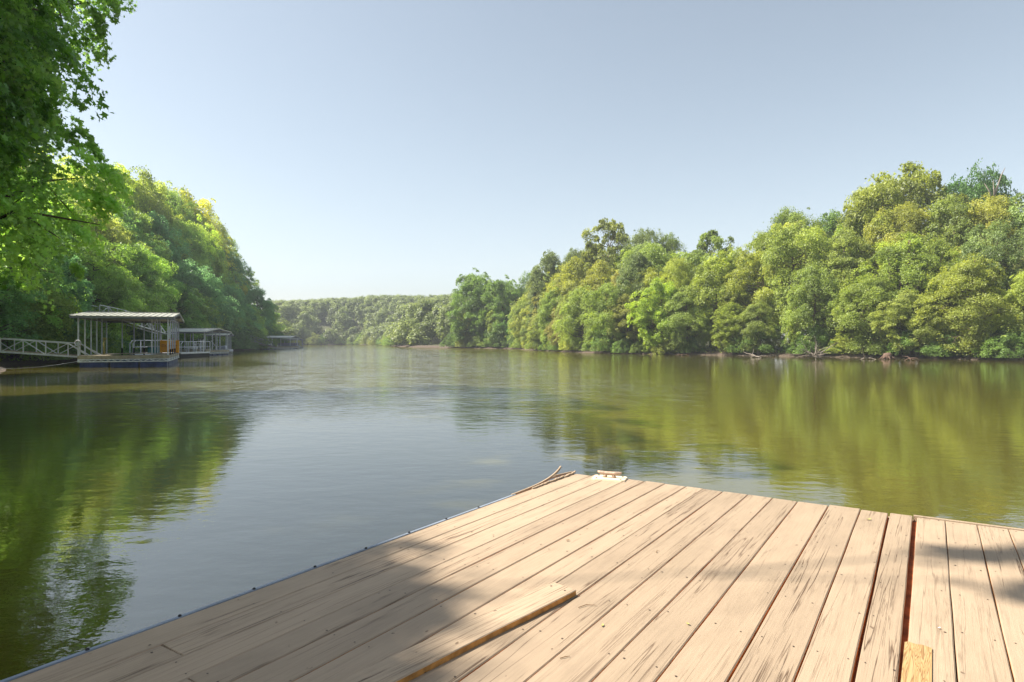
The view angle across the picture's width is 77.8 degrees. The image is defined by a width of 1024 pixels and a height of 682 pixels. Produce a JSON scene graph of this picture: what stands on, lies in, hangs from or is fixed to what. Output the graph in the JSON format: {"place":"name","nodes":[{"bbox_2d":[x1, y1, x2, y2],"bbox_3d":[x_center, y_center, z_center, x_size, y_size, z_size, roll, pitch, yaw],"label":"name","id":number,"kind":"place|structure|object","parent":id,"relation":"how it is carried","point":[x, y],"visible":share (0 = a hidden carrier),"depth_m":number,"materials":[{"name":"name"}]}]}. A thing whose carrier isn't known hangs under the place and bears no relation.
{"place":"outdoors","nodes":[
{"label":"outdoors","id":0,"kind":"place"},
{"bbox_2d":[0,345,1023,679],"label":"water","id":1,"kind":"structure","parent":0,"point":[132,499],"depth_m":8.47,"materials":[{"name":"green liquid"}]},
{"bbox_2d":[69,311,183,367],"bbox_3d":[-23.492,-0.107,39.486,4.975,3.415,9.910,0,0,-24],"label":"boat dock","id":2,"kind":"object","parent":1,"relation":"on","point":[168,358],"visible":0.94,"depth_m":36.46,"materials":[{"name":"metal"}]},
{"bbox_2d":[0,337,100,357],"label":"gangway","id":3,"kind":"object","parent":2,"relation":"attached to","point":[14,351],"visible":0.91,"depth_m":35.89,"materials":[{"name":"metal"}]},
{"bbox_2d":[179,341,209,356],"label":"railed walkway","id":4,"kind":"structure","parent":1,"relation":"on","point":[191,354],"depth_m":57.93,"materials":[{"name":"grey metal"}]},
{"bbox_2d":[166,328,231,354],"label":"boat dock","id":5,"kind":"object","parent":1,"relation":"on","point":[204,331],"visible":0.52,"depth_m":65.56,"materials":[{"name":"metal"}]},
{"bbox_2d":[0,466,1023,681],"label":"swim deck","id":6,"kind":"structure","parent":1,"relation":"on","point":[750,588],"depth_m":2.50,"materials":[{"name":"beige wood"}]},
{"bbox_2d":[338,582,575,681],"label":"loose board","id":7,"kind":"object","parent":6,"relation":"on","point":[415,661],"visible":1,"depth_m":2.15,"materials":[{"name":"beige wood"}]},
{"bbox_2d":[0,316,1023,373],"bbox_3d":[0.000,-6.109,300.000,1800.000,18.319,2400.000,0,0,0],"label":"ground","id":8,"kind":"structure","parent":0,"point":[436,341],"depth_m":63.02,"materials":[{"name":"brown soil"}]},
{"bbox_2d":[0,242,49,351],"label":"broadleaf tree","id":9,"kind":"object","parent":8,"relation":"on","point":[19,321],"visible":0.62,"depth_m":37.86,"materials":[{"name":"green plant"}]},
{"bbox_2d":[0,130,65,290],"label":"maple tree","id":10,"kind":"object","parent":8,"relation":"on","point":[60,257],"visible":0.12,"depth_m":26.90,"materials":[{"name":"green plant"}]},
{"bbox_2d":[0,313,68,362],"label":"shrub","id":11,"kind":"object","parent":8,"relation":"on","point":[54,346],"visible":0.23,"depth_m":40.86,"materials":[{"name":"green plant"}]},
{"bbox_2d":[0,257,83,350],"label":"broadleaf tree","id":12,"kind":"object","parent":8,"relation":"on","point":[70,305],"visible":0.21,"depth_m":41.39,"materials":[{"name":"green plant"}]},
{"bbox_2d":[0,169,88,349],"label":"tree","id":13,"kind":"object","parent":8,"relation":"on","point":[57,269],"visible":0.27,"depth_m":41.28,"materials":[{"name":"green plant"}]},
{"bbox_2d":[0,0,113,298],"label":"maple tree","id":14,"kind":"object","parent":8,"relation":"on","point":[9,146],"visible":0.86,"depth_m":13.81,"materials":[{"name":"green plant"}]},
{"bbox_2d":[39,254,95,350],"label":"broadleaf tree","id":15,"kind":"object","parent":8,"relation":"on","point":[80,285],"visible":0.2,"depth_m":47.20,"materials":[{"name":"green plant"}]},
{"bbox_2d":[37,318,98,359],"bbox_3d":[-31.883,-0.053,45.061,4.847,3.484,3.579,0,0,-2],"label":"shrub","id":16,"kind":"object","parent":8,"relation":"on","point":[74,337],"visible":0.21,"depth_m":45.29,"materials":[{"name":"green plant"}]},
{"bbox_2d":[0,0,137,313],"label":"maple tree","id":17,"kind":"object","parent":8,"relation":"on","point":[29,219],"visible":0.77,"depth_m":16.29,"materials":[{"name":"green plant"}]},
{"bbox_2d":[59,307,124,354],"bbox_3d":[-33.473,-0.785,48.171,6.429,5.049,5.942,0,0,11],"label":"shrub","id":18,"kind":"object","parent":8,"relation":"on","point":[113,349],"visible":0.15,"depth_m":48.74,"materials":[{"name":"green plant"}]},
{"bbox_2d":[56,190,131,269],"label":"broadleaf tree","id":19,"kind":"object","parent":8,"relation":"on","point":[113,233],"visible":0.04,"depth_m":62.52,"materials":[{"name":"green plant"}]},
{"bbox_2d":[55,234,146,348],"bbox_3d":[-35.277,-3.808,53.480,7.927,9.960,7.213,0,0,-45],"label":"broadleaf tree","id":20,"kind":"object","parent":8,"relation":"on","point":[105,290],"visible":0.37,"depth_m":53.07,"materials":[{"name":"green plant"}]},
{"bbox_2d":[85,258,167,346],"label":"broadleaf tree","id":21,"kind":"object","parent":8,"relation":"on","point":[135,284],"visible":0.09,"depth_m":57.06,"materials":[{"name":"green plant"}]},
{"bbox_2d":[109,162,155,233],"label":"broadleaf tree","id":22,"kind":"object","parent":8,"relation":"on","point":[140,201],"visible":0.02,"depth_m":88.51,"materials":[{"name":"green plant"}]},
{"bbox_2d":[99,264,172,345],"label":"broadleaf tree","id":23,"kind":"object","parent":8,"relation":"on","point":[151,291],"visible":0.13,"depth_m":61.72,"materials":[{"name":"green plant"}]},
{"bbox_2d":[107,323,164,354],"bbox_3d":[-35.337,-0.366,57.939,5.920,4.056,6.406,0,0,16],"label":"shrub","id":24,"kind":"object","parent":8,"relation":"on","point":[148,343],"visible":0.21,"depth_m":57.74,"materials":[{"name":"green plant"}]},
{"bbox_2d":[109,203,165,275],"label":"broadleaf tree","id":25,"kind":"object","parent":8,"relation":"on","point":[127,219],"visible":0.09,"depth_m":73.74,"materials":[{"name":"green plant"}]},
{"bbox_2d":[116,242,181,349],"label":"broadleaf tree","id":26,"kind":"object","parent":8,"relation":"on","point":[144,259],"visible":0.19,"depth_m":65.23,"materials":[{"name":"green plant"}]},
{"bbox_2d":[127,207,173,280],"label":"broadleaf tree","id":27,"kind":"object","parent":8,"relation":"on","point":[146,222],"visible":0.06,"depth_m":79.63,"materials":[{"name":"green plant"}]},
{"bbox_2d":[116,164,192,267],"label":"broadleaf tree","id":28,"kind":"object","parent":8,"relation":"on","point":[156,200],"visible":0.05,"depth_m":91.05,"materials":[{"name":"green plant"}]},
{"bbox_2d":[142,210,192,284],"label":"broadleaf tree","id":29,"kind":"object","parent":8,"relation":"on","point":[160,226],"visible":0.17,"depth_m":86.45,"materials":[{"name":"green plant"}]},
{"bbox_2d":[158,185,211,237],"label":"broadleaf tree","id":30,"kind":"object","parent":8,"relation":"on","point":[185,210],"visible":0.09,"depth_m":107.48,"materials":[{"name":"green plant"}]},
{"bbox_2d":[157,278,213,343],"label":"broadleaf tree","id":31,"kind":"object","parent":8,"relation":"on","point":[191,319],"visible":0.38,"depth_m":73.53,"materials":[{"name":"green plant"}]},
{"bbox_2d":[156,218,216,284],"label":"broadleaf tree","id":32,"kind":"object","parent":8,"relation":"on","point":[197,258],"visible":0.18,"depth_m":93.36,"materials":[{"name":"green plant"}]},
{"bbox_2d":[166,284,219,343],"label":"broadleaf tree","id":33,"kind":"object","parent":8,"relation":"on","point":[207,308],"visible":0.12,"depth_m":78.21,"materials":[{"name":"green plant"}]},
{"bbox_2d":[168,259,239,343],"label":"broadleaf tree","id":34,"kind":"object","parent":8,"relation":"on","point":[198,276],"visible":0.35,"depth_m":81.04,"materials":[{"name":"green plant"}]},
{"bbox_2d":[183,214,227,287],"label":"broadleaf tree","id":35,"kind":"object","parent":8,"relation":"on","point":[212,251],"visible":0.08,"depth_m":102.73,"materials":[{"name":"green plant"}]},
{"bbox_2d":[172,185,239,277],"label":"broadleaf tree","id":36,"kind":"object","parent":8,"relation":"on","point":[206,206],"visible":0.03,"depth_m":113.87,"materials":[{"name":"green plant"}]},
{"bbox_2d":[197,225,243,298],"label":"broadleaf tree","id":37,"kind":"object","parent":8,"relation":"on","point":[221,253],"visible":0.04,"depth_m":106.75,"materials":[{"name":"green plant"}]},
{"bbox_2d":[218,284,249,331],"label":"broadleaf tree","id":38,"kind":"object","parent":8,"relation":"on","point":[231,292],"visible":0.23,"depth_m":100.72,"materials":[{"name":"green plant"}]},
{"bbox_2d":[218,323,254,348],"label":"shrub","id":39,"kind":"object","parent":8,"relation":"on","point":[235,340],"visible":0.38,"depth_m":93.56,"materials":[{"name":"green plant"}]},
{"bbox_2d":[225,248,247,303],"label":"broadleaf tree","id":40,"kind":"object","parent":8,"relation":"on","point":[239,264],"visible":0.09,"depth_m":118.84,"materials":[{"name":"green plant"}]},
{"bbox_2d":[241,285,275,335],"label":"broadleaf tree","id":41,"kind":"object","parent":8,"relation":"on","point":[256,294],"visible":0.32,"depth_m":122.54,"materials":[{"name":"green plant"}]},
{"bbox_2d":[272,290,525,345],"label":"forest","id":42,"kind":"object","parent":8,"relation":"on","point":[413,320],"visible":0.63,"depth_m":245.23,"materials":[{"name":"green plant"}]},
{"bbox_2d":[445,268,493,341],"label":"broadleaf tree","id":43,"kind":"object","parent":8,"relation":"on","point":[473,286],"visible":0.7,"depth_m":125.59,"materials":[{"name":"green plant"}]},
{"bbox_2d":[468,301,492,345],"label":"broadleaf tree","id":44,"kind":"object","parent":8,"relation":"on","point":[478,331],"visible":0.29,"depth_m":124.87,"materials":[{"name":"green plant"}]},
{"bbox_2d":[485,306,506,346],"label":"broadleaf tree","id":45,"kind":"object","parent":8,"relation":"on","point":[489,325],"visible":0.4,"depth_m":120.99,"materials":[{"name":"green plant"}]},
{"bbox_2d":[474,274,522,345],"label":"broadleaf tree","id":46,"kind":"object","parent":8,"relation":"on","point":[500,293],"visible":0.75,"depth_m":120.08,"materials":[{"name":"green plant"}]},
{"bbox_2d":[505,297,531,345],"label":"broadleaf tree","id":47,"kind":"object","parent":8,"relation":"on","point":[521,304],"visible":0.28,"depth_m":110.32,"materials":[{"name":"green plant"}]},
{"bbox_2d":[507,305,531,341],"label":"broadleaf tree","id":48,"kind":"object","parent":8,"relation":"on","point":[518,323],"visible":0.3,"depth_m":106.40,"materials":[{"name":"green plant"}]},
{"bbox_2d":[525,314,548,348],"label":"broadleaf tree","id":49,"kind":"object","parent":8,"relation":"on","point":[531,333],"visible":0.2,"depth_m":94.75,"materials":[{"name":"green plant"}]},
{"bbox_2d":[525,249,561,318],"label":"broadleaf tree","id":50,"kind":"object","parent":8,"relation":"on","point":[549,261],"visible":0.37,"depth_m":102.98,"materials":[{"name":"green plant"}]},
{"bbox_2d":[537,286,563,346],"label":"broadleaf tree","id":51,"kind":"object","parent":8,"relation":"on","point":[545,310],"visible":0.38,"depth_m":90.61,"materials":[{"name":"green plant"}]},
{"bbox_2d":[550,290,585,349],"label":"broadleaf tree","id":52,"kind":"object","parent":8,"relation":"on","point":[565,297],"visible":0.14,"depth_m":83.76,"materials":[{"name":"green plant"}]},
{"bbox_2d":[545,256,591,318],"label":"broadleaf tree","id":53,"kind":"object","parent":8,"relation":"on","point":[569,280],"visible":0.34,"depth_m":90.97,"materials":[{"name":"green plant"}]},
{"bbox_2d":[552,283,600,349],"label":"broadleaf tree","id":54,"kind":"object","parent":8,"relation":"on","point":[573,310],"visible":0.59,"depth_m":79.89,"materials":[{"name":"green plant"}]},
{"bbox_2d":[579,259,619,311],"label":"broadleaf tree","id":55,"kind":"object","parent":8,"relation":"on","point":[598,277],"visible":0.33,"depth_m":82.39,"materials":[{"name":"green plant"}]},
{"bbox_2d":[582,321,618,350],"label":"shrub","id":56,"kind":"object","parent":8,"relation":"on","point":[596,339],"visible":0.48,"depth_m":73.17,"materials":[{"name":"green plant"}]},
{"bbox_2d":[573,282,632,351],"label":"broadleaf tree","id":57,"kind":"object","parent":8,"relation":"on","point":[610,290],"visible":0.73,"depth_m":74.00,"materials":[{"name":"green plant"}]},
{"bbox_2d":[578,217,629,284],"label":"broadleaf tree","id":58,"kind":"object","parent":8,"relation":"on","point":[594,248],"visible":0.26,"depth_m":91.02,"materials":[{"name":"green plant"}]},
{"bbox_2d":[609,332,636,352],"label":"shrub","id":59,"kind":"object","parent":8,"relation":"on","point":[617,345],"visible":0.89,"depth_m":71.70,"materials":[{"name":"green plant"}]},
{"bbox_2d":[604,294,642,350],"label":"broadleaf tree","id":60,"kind":"object","parent":8,"relation":"on","point":[621,309],"visible":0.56,"depth_m":72.35,"materials":[{"name":"green plant"}]},
{"bbox_2d":[611,249,657,345],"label":"broadleaf tree","id":61,"kind":"object","parent":8,"relation":"on","point":[633,267],"visible":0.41,"depth_m":75.20,"materials":[{"name":"green plant"}]},
{"bbox_2d":[616,227,666,268],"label":"broadleaf tree","id":62,"kind":"object","parent":8,"relation":"on","point":[642,236],"visible":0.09,"depth_m":87.57,"materials":[{"name":"green plant"}]},
{"bbox_2d":[597,242,697,326],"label":"broadleaf tree","id":63,"kind":"object","parent":8,"relation":"on","point":[653,253],"visible":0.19,"depth_m":77.98,"materials":[{"name":"green plant"}]},
{"bbox_2d":[626,266,668,348],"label":"broadleaf tree","id":64,"kind":"object","parent":8,"relation":"on","point":[649,274],"visible":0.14,"depth_m":73.72,"materials":[{"name":"green plant"}]},
{"bbox_2d":[624,278,691,351],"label":"broadleaf tree","id":65,"kind":"object","parent":8,"relation":"on","point":[663,291],"visible":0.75,"depth_m":69.03,"materials":[{"name":"green plant"}]},
{"bbox_2d":[653,232,690,258],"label":"broadleaf tree","id":66,"kind":"object","parent":8,"relation":"on","point":[671,243],"visible":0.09,"depth_m":87.46,"materials":[{"name":"green plant"}]},
{"bbox_2d":[651,258,697,349],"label":"broadleaf tree","id":67,"kind":"object","parent":8,"relation":"on","point":[675,270],"visible":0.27,"depth_m":71.72,"materials":[{"name":"green plant"}]},
{"bbox_2d":[652,286,716,351],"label":"broadleaf tree","id":68,"kind":"object","parent":8,"relation":"on","point":[679,338],"visible":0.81,"depth_m":67.15,"materials":[{"name":"green plant"}]},
{"bbox_2d":[672,250,742,347],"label":"broadleaf tree","id":69,"kind":"object","parent":8,"relation":"on","point":[694,257],"visible":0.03,"depth_m":75.35,"materials":[{"name":"green plant"}]},
{"bbox_2d":[691,229,734,345],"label":"broadleaf tree","id":70,"kind":"object","parent":8,"relation":"on","point":[714,238],"visible":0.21,"depth_m":83.31,"materials":[{"name":"green plant"}]},
{"bbox_2d":[681,249,762,350],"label":"broadleaf tree","id":71,"kind":"object","parent":8,"relation":"on","point":[714,270],"visible":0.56,"depth_m":67.92,"materials":[{"name":"green plant"}]},
{"bbox_2d":[710,301,750,352],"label":"broadleaf tree","id":72,"kind":"object","parent":8,"relation":"on","point":[726,317],"visible":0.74,"depth_m":64.03,"materials":[{"name":"green plant"}]},
{"bbox_2d":[722,229,773,322],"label":"broadleaf tree","id":73,"kind":"object","parent":8,"relation":"on","point":[758,243],"visible":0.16,"depth_m":70.59,"materials":[{"name":"green plant"}]},
{"bbox_2d":[728,298,782,352],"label":"broadleaf tree","id":74,"kind":"object","parent":8,"relation":"on","point":[755,309],"visible":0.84,"depth_m":62.09,"materials":[{"name":"green plant"}]},
{"bbox_2d":[721,249,800,325],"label":"broadleaf tree","id":75,"kind":"object","parent":8,"relation":"on","point":[763,293],"visible":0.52,"depth_m":65.43,"materials":[{"name":"green plant"}]},
{"bbox_2d":[735,314,789,352],"bbox_3d":[24.730,-0.528,62.476,4.278,4.340,5.793,0,0,-37],"label":"shrub","id":76,"kind":"object","parent":8,"relation":"on","point":[767,349],"visible":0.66,"depth_m":61.87,"materials":[{"name":"green plant"}]},
{"bbox_2d":[754,219,838,347],"bbox_3d":[28.830,-5.472,64.421,7.724,14.006,8.884,0,0,12],"label":"broadleaf tree","id":77,"kind":"object","parent":8,"relation":"on","point":[811,237],"visible":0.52,"depth_m":62.83,"materials":[{"name":"green plant"}]},
{"bbox_2d":[763,205,834,347],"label":"broadleaf tree","id":78,"kind":"object","parent":8,"relation":"on","point":[784,217],"visible":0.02,"depth_m":73.07,"materials":[{"name":"green plant"}]},
{"bbox_2d":[784,323,843,353],"bbox_3d":[28.173,-0.048,59.020,4.930,3.254,4.556,0,0,17],"label":"shrub","id":79,"kind":"object","parent":8,"relation":"on","point":[815,331],"visible":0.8,"depth_m":58.06,"materials":[{"name":"green plant"}]},
{"bbox_2d":[779,260,853,352],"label":"broadleaf tree","id":80,"kind":"object","parent":8,"relation":"on","point":[821,279],"visible":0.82,"depth_m":58.90,"materials":[{"name":"green plant"}]},
{"bbox_2d":[818,207,844,330],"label":"broadleaf tree","id":81,"kind":"object","parent":8,"relation":"on","point":[831,219],"visible":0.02,"depth_m":73.09,"materials":[{"name":"green plant"}]},
{"bbox_2d":[819,332,852,353],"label":"shrub","id":82,"kind":"object","parent":8,"relation":"on","point":[840,339],"visible":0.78,"depth_m":56.78,"materials":[{"name":"green plant"}]},
{"bbox_2d":[810,226,874,343],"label":"broadleaf tree","id":83,"kind":"object","parent":8,"relation":"on","point":[849,245],"visible":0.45,"depth_m":59.92,"materials":[{"name":"green plant"}]},
{"bbox_2d":[811,214,883,340],"bbox_3d":[34.966,-5.935,64.733,7.777,14.938,7.851,0,0,8],"label":"broadleaf tree","id":84,"kind":"object","parent":8,"relation":"on","point":[855,225],"visible":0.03,"depth_m":63.74,"materials":[{"name":"green plant"}]},
{"bbox_2d":[830,268,909,354],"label":"broadleaf tree","id":85,"kind":"object","parent":8,"relation":"on","point":[865,285],"visible":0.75,"depth_m":54.95,"materials":[{"name":"green plant"}]},
{"bbox_2d":[834,171,906,300],"bbox_3d":[36.700,-7.830,64.217,8.198,18.884,8.081,0,0,25],"label":"broadleaf tree","id":86,"kind":"object","parent":8,"relation":"on","point":[872,195],"visible":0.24,"depth_m":62.93,"materials":[{"name":"green plant"}]},
{"bbox_2d":[850,326,898,354],"bbox_3d":[31.723,0.026,55.067,3.489,2.986,3.775,0,0,-2],"label":"shrub","id":87,"kind":"object","parent":8,"relation":"on","point":[878,350],"visible":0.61,"depth_m":54.29,"materials":[{"name":"green plant"}]},
{"bbox_2d":[851,231,952,337],"bbox_3d":[34.963,-4.210,56.460,9.664,11.362,9.736,0,0,19],"label":"broadleaf tree","id":88,"kind":"object","parent":8,"relation":"on","point":[885,252],"visible":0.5,"depth_m":55.41,"materials":[{"name":"green plant"}]},
{"bbox_2d":[860,201,957,293],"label":"broadleaf tree","id":89,"kind":"object","parent":8,"relation":"on","point":[906,220],"visible":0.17,"depth_m":60.10,"materials":[{"name":"green plant"}]},
{"bbox_2d":[869,289,959,354],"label":"broadleaf tree","id":90,"kind":"object","parent":8,"relation":"on","point":[909,297],"visible":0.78,"depth_m":52.03,"materials":[{"name":"green plant"}]},
{"bbox_2d":[862,161,981,281],"bbox_3d":[41.447,-8.606,65.191,14.143,20.729,14.250,0,0,-17],"label":"broadleaf tree","id":91,"kind":"object","parent":8,"relation":"on","point":[915,188],"visible":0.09,"depth_m":63.60,"materials":[{"name":"green plant"}]},
{"bbox_2d":[885,312,971,357],"bbox_3d":[33.846,-0.447,51.961,4.438,4.318,6.010,0,0,-29],"label":"shrub","id":92,"kind":"object","parent":8,"relation":"on","point":[903,340],"visible":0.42,"depth_m":51.65,"materials":[{"name":"green plant"}]},
{"bbox_2d":[903,237,971,340],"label":"broadleaf tree","id":93,"kind":"object","parent":8,"relation":"on","point":[936,248],"visible":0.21,"depth_m":54.34,"materials":[{"name":"green plant"}]},
{"bbox_2d":[916,325,967,356],"bbox_3d":[34.802,0.087,51.088,3.425,2.994,3.706,0,0,15],"label":"shrub","id":94,"kind":"object","parent":8,"relation":"on","point":[938,347],"visible":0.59,"depth_m":50.23,"materials":[{"name":"green plant"}]},
{"bbox_2d":[919,191,999,332],"bbox_3d":[40.244,-6.033,58.360,7.378,15.347,7.449,0,0,-23],"label":"broadleaf tree","id":95,"kind":"object","parent":8,"relation":"on","point":[941,210],"visible":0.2,"depth_m":57.18,"materials":[{"name":"green plant"}]},
{"bbox_2d":[928,168,998,338],"bbox_3d":[45.793,-8.050,64.978,10.416,19.531,10.190,0,0,16],"label":"broadleaf tree","id":96,"kind":"object","parent":8,"relation":"on","point":[961,187],"visible":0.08,"depth_m":64.26,"materials":[{"name":"green plant"}]},
{"bbox_2d":[913,252,1023,356],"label":"broadleaf tree","id":97,"kind":"object","parent":8,"relation":"on","point":[960,279],"visible":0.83,"depth_m":49.15,"materials":[{"name":"green plant"}]},
{"bbox_2d":[933,192,1023,343],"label":"broadleaf tree","id":98,"kind":"object","parent":8,"relation":"on","point":[989,212],"visible":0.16,"depth_m":54.76,"materials":[{"name":"green plant"}]},
{"bbox_2d":[951,219,1023,351],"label":"broadleaf tree","id":99,"kind":"object","parent":8,"relation":"on","point":[971,245],"visible":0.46,"depth_m":51.20,"materials":[{"name":"green plant"}]},
{"bbox_2d":[957,158,1020,228],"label":"broadleaf tree","id":100,"kind":"object","parent":8,"relation":"on","point":[992,179],"visible":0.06,"depth_m":64.97,"materials":[{"name":"green plant"}]},
{"bbox_2d":[971,323,1023,357],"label":"shrub","id":101,"kind":"object","parent":8,"relation":"on","point":[1007,348],"visible":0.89,"depth_m":47.22,"materials":[{"name":"green plant"}]},
{"bbox_2d":[984,192,1023,305],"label":"broadleaf tree","id":102,"kind":"object","parent":8,"relation":"on","point":[1018,215],"visible":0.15,"depth_m":53.10,"materials":[{"name":"green plant"}]},
{"bbox_2d":[985,269,1023,351],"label":"broadleaf tree","id":103,"kind":"object","parent":8,"relation":"on","point":[1016,284],"visible":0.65,"depth_m":47.88,"materials":[{"name":"green plant"}]},
{"bbox_2d":[30,0,1023,340],"label":"sky","id":104,"kind":"structure","parent":0,"point":[346,148],"materials":[{"name":"blue"}]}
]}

